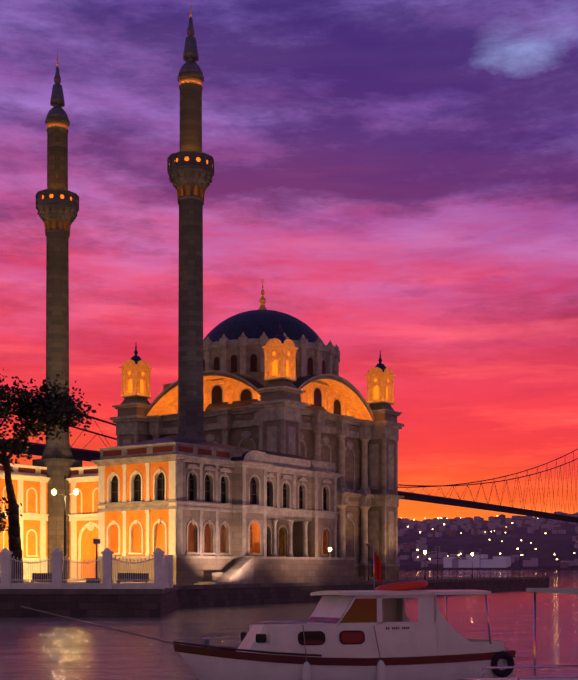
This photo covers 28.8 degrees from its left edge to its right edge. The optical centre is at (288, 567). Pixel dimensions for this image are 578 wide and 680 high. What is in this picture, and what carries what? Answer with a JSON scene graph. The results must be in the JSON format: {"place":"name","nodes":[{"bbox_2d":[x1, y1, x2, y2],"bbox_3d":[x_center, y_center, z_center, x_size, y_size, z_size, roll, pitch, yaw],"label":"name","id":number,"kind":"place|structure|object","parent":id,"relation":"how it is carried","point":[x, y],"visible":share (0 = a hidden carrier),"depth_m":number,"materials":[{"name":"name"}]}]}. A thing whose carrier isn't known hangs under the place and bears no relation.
{"place":"outdoors","nodes":[
{"label":"outdoors","id":0,"kind":"place"},
{"bbox_2d":[0,577,549,616],"bbox_3d":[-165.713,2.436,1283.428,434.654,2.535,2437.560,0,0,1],"label":"quay ground","id":1,"kind":"structure","parent":0,"point":[112,602],"depth_m":76.65,"materials":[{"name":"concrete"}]},
{"bbox_2d":[0,497,21,537],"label":"quay shrub","id":2,"kind":"object","parent":1,"relation":"on","point":[2,515],"visible":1,"depth_m":69.67,"materials":[{"name":"green plant"}]},
{"bbox_2d":[0,464,97,581],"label":"building","id":3,"kind":"structure","parent":1,"relation":"on","point":[29,482],"depth_m":101.55,"materials":[{"name":"orange paint"}]},
{"bbox_2d":[0,368,100,582],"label":"tree","id":4,"kind":"object","parent":1,"relation":"on","point":[52,411],"visible":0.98,"depth_m":74.80,"materials":[{"name":"black plant"}]},
{"bbox_2d":[32,51,81,578],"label":"minaret","id":5,"kind":"object","parent":1,"relation":"on","point":[57,460],"visible":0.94,"depth_m":103.14,"materials":[{"name":"stone"}]},
{"bbox_2d":[37,191,78,224],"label":"minaret brackets","id":6,"kind":"object","parent":5,"relation":"attached to","point":[64,210],"visible":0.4,"depth_m":102.95,"materials":[{"name":"stone"}]},
{"bbox_2d":[51,476,78,582],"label":"street lamp","id":7,"kind":"object","parent":1,"relation":"on","point":[75,492],"visible":0.94,"depth_m":75.90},
{"bbox_2d":[0,573,148,582],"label":"benches","id":8,"kind":"object","parent":1,"relation":"on","point":[120,575],"visible":0.46,"depth_m":66.07,"materials":[{"name":"brown wood"}]},
{"bbox_2d":[0,548,172,588],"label":"quay fence","id":9,"kind":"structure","parent":1,"relation":"on","point":[163,571],"depth_m":63.43,"materials":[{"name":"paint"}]},
{"bbox_2d":[93,539,99,582],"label":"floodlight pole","id":10,"kind":"object","parent":1,"relation":"on","point":[96,541],"visible":0.58,"depth_m":66.37,"materials":[{"name":"metal"}]},
{"bbox_2d":[167,4,213,441],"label":"minaret","id":11,"kind":"object","parent":1,"relation":"on","point":[190,196],"visible":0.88,"depth_m":93.89,"materials":[{"name":"stone"}]},
{"bbox_2d":[167,153,213,189],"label":"minaret brackets","id":12,"kind":"object","parent":11,"relation":"attached to","point":[192,173],"visible":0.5,"depth_m":93.68,"materials":[{"name":"stone"}]},
{"bbox_2d":[91,437,354,584],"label":"mosque annex","id":13,"kind":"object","parent":1,"relation":"on","point":[262,538],"depth_m":86.25,"materials":[{"name":"beige stone"}]},
{"bbox_2d":[111,414,357,555],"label":"mosque ornament","id":14,"kind":"object","parent":13,"relation":"attached to","point":[245,435],"visible":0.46,"depth_m":85.50,"materials":[{"name":"beige stone"}]},
{"bbox_2d":[110,320,403,579],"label":"mosque hall","id":15,"kind":"structure","parent":1,"relation":"on","point":[278,398],"depth_m":112.77,"materials":[{"name":"beige stone"}]},
{"bbox_2d":[203,279,339,384],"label":"dome","id":16,"kind":"structure","parent":15,"relation":"on","point":[234,344],"depth_m":110.63,"materials":[{"name":"blue metal"}]},
{"bbox_2d":[366,543,370,580],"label":"quay lamp","id":17,"kind":"object","parent":1,"relation":"on","point":[368,544],"visible":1,"depth_m":104.61,"materials":[{"name":"metal"}]},
{"bbox_2d":[436,546,439,578],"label":"quay lamp","id":18,"kind":"object","parent":1,"relation":"on","point":[437,547],"visible":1,"depth_m":119.51,"materials":[{"name":"metal"}]},
{"bbox_2d":[416,569,546,579],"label":"quay railing","id":19,"kind":"object","parent":1,"relation":"on","point":[449,574],"visible":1,"depth_m":133.26,"materials":[{"name":"metal"}]},
{"bbox_2d":[0,570,577,679],"bbox_3d":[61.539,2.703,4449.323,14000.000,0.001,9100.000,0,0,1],"label":"sea water","id":20,"kind":"structure","parent":0,"point":[46,648],"depth_m":47.17,"materials":[{"name":"purple liquid"}]},
{"bbox_2d":[21,550,514,679],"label":"fishing boat","id":21,"kind":"object","parent":20,"relation":"on","point":[336,636],"visible":0.98,"depth_m":25.38,"materials":[{"name":"paint"}]},
{"bbox_2d":[0,385,577,522],"bbox_3d":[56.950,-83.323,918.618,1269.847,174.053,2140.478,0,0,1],"label":"suspension bridge","id":22,"kind":"structure","parent":20,"relation":"on","point":[37,449],"depth_m":1087.77,"materials":[{"name":"metal"}]},
{"bbox_2d":[455,588,577,679],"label":"frame","id":23,"kind":"object","parent":20,"relation":"on","point":[573,591],"visible":1,"depth_m":13.61,"materials":[{"name":"paint"}]},
{"bbox_2d":[0,0,577,520],"label":"sky","id":24,"kind":"structure","parent":0,"point":[399,178],"materials":[{"name":"purple"}]},
{"bbox_2d":[398,511,577,569],"bbox_3d":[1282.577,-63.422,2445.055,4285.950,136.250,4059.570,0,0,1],"label":"shore hills","id":25,"kind":"structure","parent":0,"point":[500,541],"depth_m":1929.24,"materials":[{"name":"purple soil"}]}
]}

